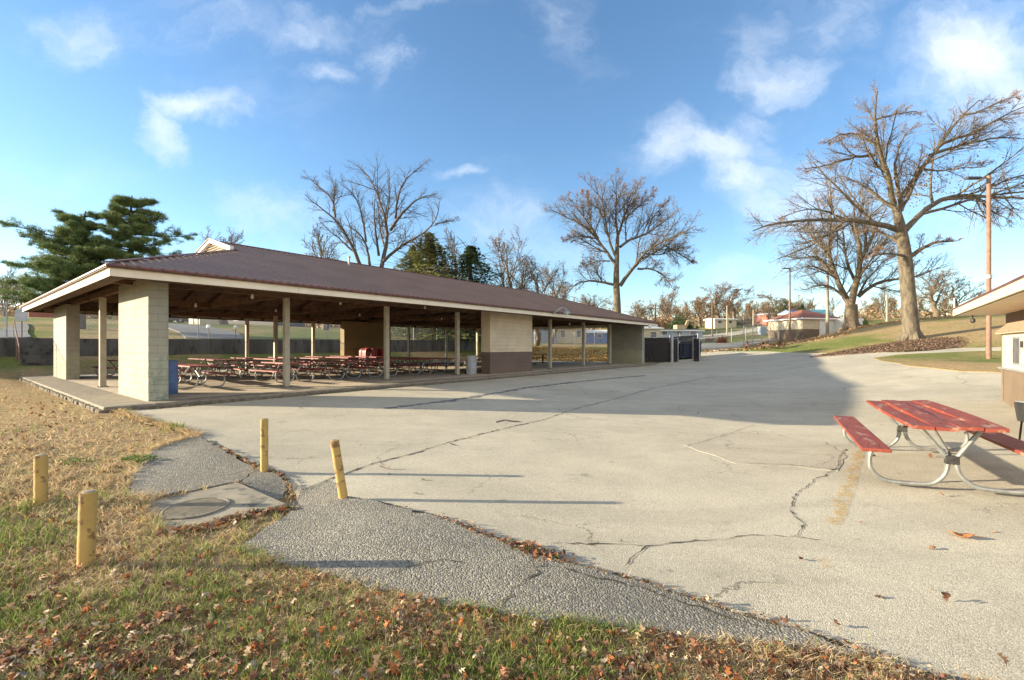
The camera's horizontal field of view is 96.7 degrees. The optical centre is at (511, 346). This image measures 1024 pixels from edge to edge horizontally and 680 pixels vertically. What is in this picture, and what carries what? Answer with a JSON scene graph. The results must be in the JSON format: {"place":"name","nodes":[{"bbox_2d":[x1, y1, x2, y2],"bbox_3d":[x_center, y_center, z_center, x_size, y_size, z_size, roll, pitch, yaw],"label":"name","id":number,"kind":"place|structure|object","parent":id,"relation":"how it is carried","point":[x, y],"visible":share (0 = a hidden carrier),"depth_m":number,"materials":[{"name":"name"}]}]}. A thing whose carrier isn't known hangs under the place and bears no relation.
{"place":"outdoors","nodes":[
{"label":"outdoors","id":0,"kind":"place"},
{"bbox_2d":[0,322,30,337],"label":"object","id":1,"kind":"structure","parent":0,"point":[11,331],"depth_m":29.13,"materials":[{"name":"concrete"}]},
{"bbox_2d":[169,324,243,338],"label":"terrace path","id":2,"kind":"structure","parent":0,"point":[200,333],"depth_m":39.76,"materials":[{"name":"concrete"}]},
{"bbox_2d":[359,347,382,365],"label":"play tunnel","id":3,"kind":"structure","parent":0,"point":[369,351],"depth_m":31.80,"materials":[{"name":"red plastic"}]},
{"bbox_2d":[0,307,1005,679],"bbox_3d":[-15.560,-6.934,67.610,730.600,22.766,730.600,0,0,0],"label":"ground","id":4,"kind":"structure","parent":0,"point":[42,327],"depth_m":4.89,"materials":[{"name":"plant"}]},
{"bbox_2d":[0,302,7,337],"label":"chain link fence","id":5,"kind":"object","parent":4,"relation":"on","point":[2,319],"visible":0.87,"depth_m":24.50,"materials":[{"name":"grey"}]},
{"bbox_2d":[0,268,19,316],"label":"bare tree","id":6,"kind":"object","parent":4,"relation":"on","point":[12,276],"visible":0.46,"depth_m":69.98,"materials":[{"name":"brown plant"}]},
{"bbox_2d":[15,309,27,337],"bbox_3d":[-26.853,-1.020,24.922,0.520,2.000,0.080,0,0,-35],"label":"sign","id":7,"kind":"object","parent":4,"relation":"on","point":[20,315],"visible":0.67,"depth_m":24.91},
{"bbox_2d":[13,320,53,365],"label":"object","id":8,"kind":"structure","parent":4,"relation":"on","point":[34,351],"depth_m":23.99,"materials":[{"name":"concrete"}]},
{"bbox_2d":[16,304,53,317],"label":"brick house","id":9,"kind":"structure","parent":4,"relation":"on","point":[43,315],"depth_m":84.00,"materials":[{"name":"brick"}]},
{"bbox_2d":[33,454,47,505],"bbox_3d":[-4.893,1.398,4.727,0.111,0.549,0.111,0,0,0],"label":"bollard","id":10,"kind":"object","parent":4,"relation":"on","point":[40,472],"visible":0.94,"depth_m":4.69,"materials":[{"name":"yellow paint"}]},
{"bbox_2d":[0,208,114,328],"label":"pine tree","id":11,"kind":"object","parent":4,"relation":"on","point":[64,267],"visible":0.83,"depth_m":35.50,"materials":[{"name":"green plant"}]},
{"bbox_2d":[76,489,97,569],"bbox_3d":[-3.251,1.410,3.480,0.129,0.611,0.111,0,0,0],"label":"bollard","id":12,"kind":"object","parent":4,"relation":"on","point":[87,525],"visible":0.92,"depth_m":3.44,"materials":[{"name":"yellow paint"}]},
{"bbox_2d":[0,274,219,322],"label":"distant wood","id":13,"kind":"object","parent":4,"relation":"on","point":[11,309],"visible":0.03,"depth_m":105.26,"materials":[{"name":"brown plant"}]},
{"bbox_2d":[73,192,197,278],"bbox_3d":[-31.311,-6.937,38.152,8.097,11.534,8.035,0,0,39],"label":"pine tree","id":14,"kind":"object","parent":4,"relation":"on","point":[119,228],"visible":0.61,"depth_m":37.21,"materials":[{"name":"green plant"}]},
{"bbox_2d":[118,452,161,462],"bbox_3d":[-5.079,1.519,6.219,0.438,0.120,0.342,0,0,20],"label":"weed clump","id":15,"kind":"object","parent":4,"relation":"on","point":[139,459],"visible":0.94,"depth_m":6.21,"materials":[{"name":"green plant"}]},
{"bbox_2d":[139,482,286,532],"bbox_3d":[-3.158,1.742,4.768,1.246,0.184,1.041,0,0,40],"label":"concrete pad","id":16,"kind":"object","parent":4,"relation":"on","point":[240,497],"visible":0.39,"depth_m":4.83,"materials":[{"name":"concrete"}]},
{"bbox_2d":[159,497,229,518],"bbox_3d":[-3.239,1.651,4.661,0.600,0.014,0.600,0,1,0],"label":"manhole cover","id":17,"kind":"object","parent":16,"relation":"on","point":[193,508],"visible":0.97,"depth_m":4.63,"materials":[{"name":"concrete"}]},
{"bbox_2d":[151,504,298,536],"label":"edge litter","id":18,"kind":"object","parent":16,"relation":"on","point":[216,521],"visible":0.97,"depth_m":4.30,"materials":[{"name":"brown plant"}]},
{"bbox_2d":[195,226,243,323],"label":"bare tree","id":19,"kind":"object","parent":4,"relation":"on","point":[231,241],"visible":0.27,"depth_m":74.38,"materials":[{"name":"beige plant"}]},
{"bbox_2d":[0,338,472,356],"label":"retaining wall","id":20,"kind":"structure","parent":4,"relation":"on","point":[89,347],"depth_m":33.12,"materials":[{"name":"concrete"}]},
{"bbox_2d":[260,418,267,471],"bbox_3d":[-3.270,1.328,6.007,0.098,0.749,0.098,0,0,0],"label":"bollard","id":21,"kind":"object","parent":4,"relation":"on","point":[263,444],"visible":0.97,"depth_m":5.97,"materials":[{"name":"yellow paint"}]},
{"bbox_2d":[80,314,449,339],"bbox_3d":[-15.858,-1.470,38.859,0.089,2.346,31.486,0,0,38],"label":"chain link fence","id":22,"kind":"object","parent":4,"relation":"on","point":[94,320],"visible":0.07,"depth_m":33.17,"materials":[{"name":"grey"}]},
{"bbox_2d":[228,320,304,326],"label":"grey house","id":23,"kind":"structure","parent":4,"relation":"on","point":[271,323],"depth_m":89.38,"materials":[{"name":"white paint"}]},
{"bbox_2d":[299,224,346,329],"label":"bare tree","id":24,"kind":"object","parent":4,"relation":"on","point":[321,253],"visible":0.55,"depth_m":63.01,"materials":[{"name":"brown plant"}]},
{"bbox_2d":[17,238,658,412],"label":"picnic pavilion","id":25,"kind":"structure","parent":4,"relation":"on","point":[146,299],"depth_m":18.89,"materials":[{"name":"concrete"}]},
{"bbox_2d":[169,360,178,393],"bbox_3d":[-10.112,0.907,13.296,0.603,0.970,0.603,0,0,-17],"label":"trash barrel","id":26,"kind":"object","parent":25,"relation":"on","point":[173,376],"visible":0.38,"depth_m":13.22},
{"bbox_2d":[178,364,231,389],"bbox_3d":[-10.895,1.012,15.438,2.370,0.755,1.680,0,0,38],"label":"picnic table","id":27,"kind":"object","parent":25,"relation":"on","point":[189,366],"visible":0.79,"depth_m":15.20,"materials":[{"name":"wood"}]},
{"bbox_2d":[181,358,231,373],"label":"picnic table","id":28,"kind":"object","parent":25,"relation":"on","point":[203,359],"visible":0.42,"depth_m":23.27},
{"bbox_2d":[200,359,254,376],"bbox_3d":[-13.412,1.012,21.291,2.370,0.755,1.680,0,0,37],"label":"picnic table","id":29,"kind":"object","parent":25,"relation":"on","point":[219,367],"visible":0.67,"depth_m":21.21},
{"bbox_2d":[222,360,282,379],"bbox_3d":[-11.202,1.012,19.656,2.370,0.755,1.680,0,0,42],"label":"picnic table","id":30,"kind":"object","parent":25,"relation":"on","point":[250,363],"visible":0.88,"depth_m":19.48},
{"bbox_2d":[244,358,299,374],"bbox_3d":[-12.207,1.012,23.131,2.370,0.755,1.680,0,0,37],"label":"picnic table","id":31,"kind":"object","parent":25,"relation":"on","point":[269,359],"visible":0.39,"depth_m":23.00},
{"bbox_2d":[249,361,320,382],"bbox_3d":[-8.954,1.012,17.920,2.370,0.755,1.680,0,0,37],"label":"picnic table","id":32,"kind":"object","parent":25,"relation":"on","point":[280,363],"visible":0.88,"depth_m":17.68,"materials":[{"name":"wood"}]},
{"bbox_2d":[272,359,329,376],"bbox_3d":[-9.795,1.012,21.281,2.370,0.755,1.680,0,0,38],"label":"picnic table","id":33,"kind":"object","parent":25,"relation":"on","point":[305,360],"visible":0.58,"depth_m":21.13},
{"bbox_2d":[301,360,367,379],"bbox_3d":[-7.622,1.012,19.461,2.370,0.755,1.680,0,0,36],"label":"picnic table","id":34,"kind":"object","parent":25,"relation":"on","point":[337,367],"visible":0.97,"depth_m":19.28,"materials":[{"name":"wood"}]},
{"bbox_2d":[316,358,368,374],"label":"picnic table","id":35,"kind":"object","parent":25,"relation":"on","point":[339,359],"visible":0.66,"depth_m":22.80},
{"bbox_2d":[343,359,402,376],"bbox_3d":[-6.461,1.012,21.143,2.370,0.755,1.680,0,0,41],"label":"picnic table","id":36,"kind":"object","parent":25,"relation":"on","point":[375,360],"visible":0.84,"depth_m":21.08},
{"bbox_2d":[351,357,403,372],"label":"picnic table","id":37,"kind":"object","parent":25,"relation":"on","point":[375,364],"visible":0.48,"depth_m":24.47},
{"bbox_2d":[382,357,427,370],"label":"picnic table","id":38,"kind":"object","parent":25,"relation":"on","point":[407,362],"visible":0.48,"depth_m":25.61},
{"bbox_2d":[383,358,436,374],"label":"picnic table","id":39,"kind":"object","parent":25,"relation":"on","point":[410,365],"visible":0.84,"depth_m":22.50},
{"bbox_2d":[410,358,454,372],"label":"picnic table","id":40,"kind":"object","parent":25,"relation":"on","point":[442,359],"visible":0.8,"depth_m":23.93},
{"bbox_2d":[466,355,476,373],"bbox_3d":[-2.030,0.932,22.827,0.562,0.920,0.562,0,0,-17],"label":"trash barrel","id":41,"kind":"object","parent":25,"relation":"on","point":[471,364],"visible":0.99,"depth_m":22.59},
{"bbox_2d":[300,151,459,266],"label":"bare tree","id":42,"kind":"object","parent":4,"relation":"on","point":[384,258],"visible":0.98,"depth_m":47.63,"materials":[{"name":"brown plant"}]},
{"bbox_2d":[376,249,446,336],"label":"cedar tree","id":43,"kind":"object","parent":4,"relation":"on","point":[403,259],"visible":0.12,"depth_m":55.18,"materials":[{"name":"green plant"}]},
{"bbox_2d":[378,231,480,339],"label":"cedar tree","id":44,"kind":"object","parent":4,"relation":"on","point":[429,253],"visible":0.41,"depth_m":50.75,"materials":[{"name":"green plant"}]},
{"bbox_2d":[437,226,476,278],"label":"bare tree","id":45,"kind":"object","parent":4,"relation":"on","point":[450,239],"visible":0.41,"depth_m":59.91,"materials":[{"name":"brown plant"}]},
{"bbox_2d":[392,236,545,341],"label":"tree","id":46,"kind":"object","parent":4,"relation":"on","point":[472,254],"visible":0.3,"depth_m":53.16,"materials":[{"name":"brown plant"}]},
{"bbox_2d":[219,291,729,328],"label":"distant wood","id":47,"kind":"object","parent":4,"relation":"on","point":[636,307],"visible":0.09,"depth_m":137.26,"materials":[{"name":"brown plant"}]},
{"bbox_2d":[0,396,982,679],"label":"fallen leaves","id":48,"kind":"object","parent":4,"relation":"on","point":[134,660],"depth_m":2.51,"materials":[{"name":"plant"}]},
{"bbox_2d":[479,226,544,291],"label":"bare tree","id":49,"kind":"object","parent":4,"relation":"on","point":[508,274],"visible":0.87,"depth_m":58.18,"materials":[{"name":"beige plant"}]},
{"bbox_2d":[505,256,565,345],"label":"bare tree","id":50,"kind":"object","parent":4,"relation":"on","point":[538,338],"visible":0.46,"depth_m":62.18,"materials":[{"name":"brown plant"}]},
{"bbox_2d":[533,261,574,343],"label":"bare tree","id":51,"kind":"object","parent":4,"relation":"on","point":[560,283],"visible":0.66,"depth_m":70.46,"materials":[{"name":"beige plant"}]},
{"bbox_2d":[532,346,606,361],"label":"leafy bank","id":52,"kind":"structure","parent":4,"relation":"on","point":[590,356],"depth_m":51.23,"materials":[{"name":"brown plant"}]},
{"bbox_2d":[534,331,606,345],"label":"chain link fence","id":53,"kind":"object","parent":4,"relation":"on","point":[571,338],"visible":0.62,"depth_m":66.00,"materials":[{"name":"grey"}]},
{"bbox_2d":[557,328,587,343],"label":"mobile home","id":54,"kind":"object","parent":4,"relation":"on","point":[566,338],"visible":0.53,"depth_m":76.18,"materials":[{"name":"white paint"}]},
{"bbox_2d":[129,347,1023,679],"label":"parking lot","id":55,"kind":"structure","parent":4,"relation":"on","point":[591,467],"depth_m":5.80,"materials":[{"name":"concrete"}]},
{"bbox_2d":[127,436,254,496],"bbox_3d":[-4.587,1.651,6.546,1.305,0.183,3.319,0,0,-36],"label":"old asphalt patch","id":56,"kind":"object","parent":55,"relation":"on","point":[194,463],"visible":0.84,"depth_m":5.94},
{"bbox_2d":[218,446,292,488],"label":"seam litter","id":57,"kind":"object","parent":55,"relation":"on","point":[252,462],"visible":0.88,"depth_m":6.25,"materials":[{"name":"brown plant"}]},
{"bbox_2d":[241,468,288,499],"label":"broken asphalt","id":58,"kind":"structure","parent":55,"relation":"on","point":[272,484],"depth_m":5.57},
{"bbox_2d":[289,480,338,509],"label":"sunken asphalt","id":59,"kind":"structure","parent":55,"relation":"on","point":[323,490],"depth_m":5.35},
{"bbox_2d":[330,439,347,498],"bbox_3d":[-1.906,1.388,5.019,0.205,0.716,0.099,0,0,0],"label":"bollard","id":60,"kind":"object","parent":55,"relation":"on","point":[338,469],"visible":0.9,"depth_m":4.98,"materials":[{"name":"yellow paint"}]},
{"bbox_2d":[240,496,967,679],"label":"old asphalt","id":61,"kind":"structure","parent":55,"relation":"on","point":[381,542],"depth_m":3.34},
{"bbox_2d":[433,513,575,562],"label":"seam litter","id":62,"kind":"object","parent":61,"relation":"on","point":[490,535],"visible":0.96,"depth_m":4.00,"materials":[{"name":"brown plant"}]},
{"bbox_2d":[507,540,573,561],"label":"seam litter","id":63,"kind":"object","parent":61,"relation":"on","point":[536,548],"visible":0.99,"depth_m":3.72,"materials":[{"name":"brown plant"}]},
{"bbox_2d":[557,560,900,658],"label":"seam litter","id":64,"kind":"object","parent":61,"relation":"on","point":[796,626],"visible":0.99,"depth_m":2.93,"materials":[{"name":"brown plant"}]},
{"bbox_2d":[363,407,1009,665],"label":"scattered leaves","id":65,"kind":"object","parent":55,"relation":"on","point":[946,595],"visible":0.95,"depth_m":3.07,"materials":[{"name":"brown plant"}]},
{"bbox_2d":[678,341,701,358],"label":"dumpster","id":66,"kind":"object","parent":55,"relation":"on","point":[685,348],"visible":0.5,"depth_m":40.27,"materials":[{"name":"blue metal"}]},
{"bbox_2d":[684,430,846,470],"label":"asphalt repair","id":67,"kind":"structure","parent":55,"relation":"on","point":[759,448],"depth_m":7.55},
{"bbox_2d":[834,400,1023,494],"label":"picnic table","id":68,"kind":"object","parent":55,"relation":"on","point":[922,416],"visible":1,"depth_m":5.58,"materials":[{"name":"wood"}]},
{"bbox_2d":[1014,401,1023,439],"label":"charcoal grill","id":69,"kind":"object","parent":55,"relation":"on","point":[1019,407],"visible":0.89,"depth_m":7.32,"materials":[{"name":"black metal"}]},
{"bbox_2d":[573,293,611,329],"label":"bare tree","id":70,"kind":"object","parent":4,"relation":"on","point":[583,300],"visible":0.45,"depth_m":94.31,"materials":[{"name":"beige plant"}]},
{"bbox_2d":[586,330,606,342],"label":"mobile home","id":71,"kind":"object","parent":4,"relation":"on","point":[600,339],"visible":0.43,"depth_m":78.20,"materials":[{"name":"blue paint"}]},
{"bbox_2d":[540,168,707,312],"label":"bare tree","id":72,"kind":"object","parent":4,"relation":"on","point":[616,284],"visible":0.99,"depth_m":45.62,"materials":[{"name":"brown plant"}]},
{"bbox_2d":[624,304,652,319],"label":"bare tree","id":73,"kind":"object","parent":4,"relation":"on","point":[646,308],"visible":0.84,"depth_m":100.01,"materials":[{"name":"beige plant"}]},
{"bbox_2d":[644,326,662,336],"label":"mobile home","id":74,"kind":"object","parent":4,"relation":"on","point":[653,330],"visible":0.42,"depth_m":65.98,"materials":[{"name":"white paint"}]},
{"bbox_2d":[644,336,669,361],"bbox_3d":[12.086,0.328,37.833,2.631,2.332,0.124,0,0,-14],"label":"enclosure fence","id":75,"kind":"object","parent":4,"relation":"on","point":[656,349],"visible":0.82,"depth_m":37.80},
{"bbox_2d":[647,316,673,328],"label":"thicket","id":76,"kind":"object","parent":4,"relation":"on","point":[664,323],"visible":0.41,"depth_m":98.75,"materials":[{"name":"beige plant"}]},
{"bbox_2d":[656,290,684,318],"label":"bare tree","id":77,"kind":"object","parent":4,"relation":"on","point":[666,307],"visible":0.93,"depth_m":109.13,"materials":[{"name":"beige plant"}]},
{"bbox_2d":[660,329,704,338],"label":"mobile home","id":78,"kind":"object","parent":4,"relation":"on","point":[668,332],"visible":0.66,"depth_m":76.16,"materials":[{"name":"grey"}]},
{"bbox_2d":[667,312,699,328],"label":"evergreen bush","id":79,"kind":"object","parent":4,"relation":"on","point":[679,320],"visible":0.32,"depth_m":90.94,"materials":[{"name":"green plant"}]},
{"bbox_2d":[664,296,723,326],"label":"bare tree","id":80,"kind":"object","parent":4,"relation":"on","point":[699,305],"visible":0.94,"depth_m":111.31,"materials":[{"name":"beige plant"}]},
{"bbox_2d":[645,327,745,343],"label":"chain link fence","id":81,"kind":"object","parent":4,"relation":"on","point":[709,334],"visible":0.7,"depth_m":63.95,"materials":[{"name":"grey"}]},
{"bbox_2d":[693,337,699,361],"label":"enclosure gate","id":82,"kind":"structure","parent":4,"relation":"on","point":[696,349],"depth_m":38.27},
{"bbox_2d":[699,281,741,317],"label":"bare tree","id":83,"kind":"object","parent":4,"relation":"on","point":[718,297],"visible":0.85,"depth_m":117.81,"materials":[{"name":"beige plant"}]},
{"bbox_2d":[703,318,738,328],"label":"trailer house","id":84,"kind":"structure","parent":4,"relation":"on","point":[721,323],"depth_m":103.44,"materials":[{"name":"white paint"}]},
{"bbox_2d":[693,285,763,318],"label":"bare tree","id":85,"kind":"object","parent":4,"relation":"on","point":[732,307],"visible":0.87,"depth_m":114.95,"materials":[{"name":"brown plant"}]},
{"bbox_2d":[720,304,758,322],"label":"bare tree","id":86,"kind":"object","parent":4,"relation":"on","point":[749,308],"visible":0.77,"depth_m":124.93,"materials":[{"name":"beige plant"}]},
{"bbox_2d":[743,322,778,346],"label":"chain link fence","id":87,"kind":"object","parent":4,"relation":"on","point":[761,336],"visible":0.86,"depth_m":59.47,"materials":[{"name":"grey"}]},
{"bbox_2d":[754,312,777,324],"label":"brick building","id":88,"kind":"structure","parent":4,"relation":"on","point":[757,322],"depth_m":107.21,"materials":[{"name":"brick"}]},
{"bbox_2d":[701,328,851,352],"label":"verge leaves","id":89,"kind":"object","parent":4,"relation":"on","point":[795,341],"visible":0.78,"depth_m":46.99,"materials":[{"name":"brown plant"}]},
{"bbox_2d":[767,298,798,316],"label":"bare tree","id":90,"kind":"object","parent":4,"relation":"on","point":[779,309],"visible":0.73,"depth_m":95.80,"materials":[{"name":"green plant"}]},
{"bbox_2d":[755,293,814,318],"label":"bare tree","id":91,"kind":"object","parent":4,"relation":"on","point":[769,304],"visible":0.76,"depth_m":99.39,"materials":[{"name":"brown plant"}]},
{"bbox_2d":[782,267,790,341],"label":"lamp pole","id":92,"kind":"object","parent":4,"relation":"on","point":[789,305],"visible":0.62,"depth_m":54.91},
{"bbox_2d":[763,310,840,339],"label":"garage","id":93,"kind":"structure","parent":4,"relation":"on","point":[806,324],"depth_m":60.12,"materials":[{"name":"brown paint"}]},
{"bbox_2d":[819,320,833,335],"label":"door","id":94,"kind":"structure","parent":93,"relation":"in","point":[822,323],"depth_m":59.84,"materials":[{"name":"white paint"}]},
{"bbox_2d":[826,270,828,334],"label":"utility pole","id":95,"kind":"object","parent":4,"relation":"on","point":[827,313],"visible":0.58,"depth_m":51.88,"materials":[{"name":"brown wood"}]},
{"bbox_2d":[696,295,961,322],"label":"distant wood","id":96,"kind":"object","parent":4,"relation":"on","point":[872,310],"visible":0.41,"depth_m":137.66,"materials":[{"name":"brown plant"}]},
{"bbox_2d":[833,318,862,332],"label":"storage trailer","id":97,"kind":"object","parent":4,"relation":"on","point":[838,323],"visible":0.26,"depth_m":59.62,"materials":[{"name":"white paint"}]},
{"bbox_2d":[776,173,956,330],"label":"bare tree","id":98,"kind":"object","parent":4,"relation":"on","point":[851,318],"visible":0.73,"depth_m":49.39,"materials":[{"name":"beige plant"}]},
{"bbox_2d":[738,79,1023,339],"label":"oak tree","id":99,"kind":"object","parent":4,"relation":"on","point":[904,254],"visible":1,"depth_m":35.04,"materials":[{"name":"brown plant"}]},
{"bbox_2d":[867,283,895,320],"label":"bare tree","id":100,"kind":"object","parent":4,"relation":"on","point":[881,304],"visible":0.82,"depth_m":85.30,"materials":[{"name":"beige plant"}]},
{"bbox_2d":[810,336,971,357],"bbox_3d":[27.516,0.096,32.790,12.313,1.734,5.513,0,0,0],"label":"leaf bed","id":101,"kind":"object","parent":4,"relation":"on","point":[933,343],"visible":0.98,"depth_m":31.99,"materials":[{"name":"plant"}]},
{"bbox_2d":[850,315,964,329],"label":"mound leaves","id":102,"kind":"object","parent":4,"relation":"on","point":[862,326],"visible":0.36,"depth_m":48.72,"materials":[{"name":"brown plant"}]},
{"bbox_2d":[898,267,961,316],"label":"bare tree","id":103,"kind":"object","parent":4,"relation":"on","point":[933,302],"visible":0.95,"depth_m":71.93,"materials":[{"name":"beige plant"}]},
{"bbox_2d":[874,351,1000,372],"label":"grass verge","id":104,"kind":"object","parent":4,"relation":"on","point":[971,361],"depth_m":25.00,"materials":[{"name":"plant"}]},
{"bbox_2d":[920,276,991,315],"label":"bare tree","id":105,"kind":"object","parent":4,"relation":"on","point":[960,292],"visible":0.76,"depth_m":73.20,"materials":[{"name":"brown plant"}]},
{"bbox_2d":[964,175,992,358],"bbox_3d":[26.668,-4.416,26.000,1.450,10.622,0.300,0,0,0],"label":"lamp pole","id":106,"kind":"object","parent":4,"relation":"on","point":[988,276],"visible":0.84,"depth_m":25.93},
{"bbox_2d":[952,274,1023,407],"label":"concession stand","id":107,"kind":"object","parent":4,"relation":"on","point":[1007,299],"visible":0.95,"depth_m":11.67,"materials":[{"name":"brown paint"}]},
{"bbox_2d":[0,0,1023,319],"label":"sky","id":108,"kind":"structure","parent":0,"point":[215,112],"materials":[{"name":"blue"}]},
{"bbox_2d":[700,326,768,339],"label":"road to lot","id":109,"kind":"structure","parent":0,"point":[724,335],"depth_m":82.52,"materials":[{"name":"asphalt"}]},
{"bbox_2d":[701,338,779,350],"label":"road","id":110,"kind":"structure","parent":0,"point":[710,346],"depth_m":60.33,"materials":[{"name":"asphalt"}]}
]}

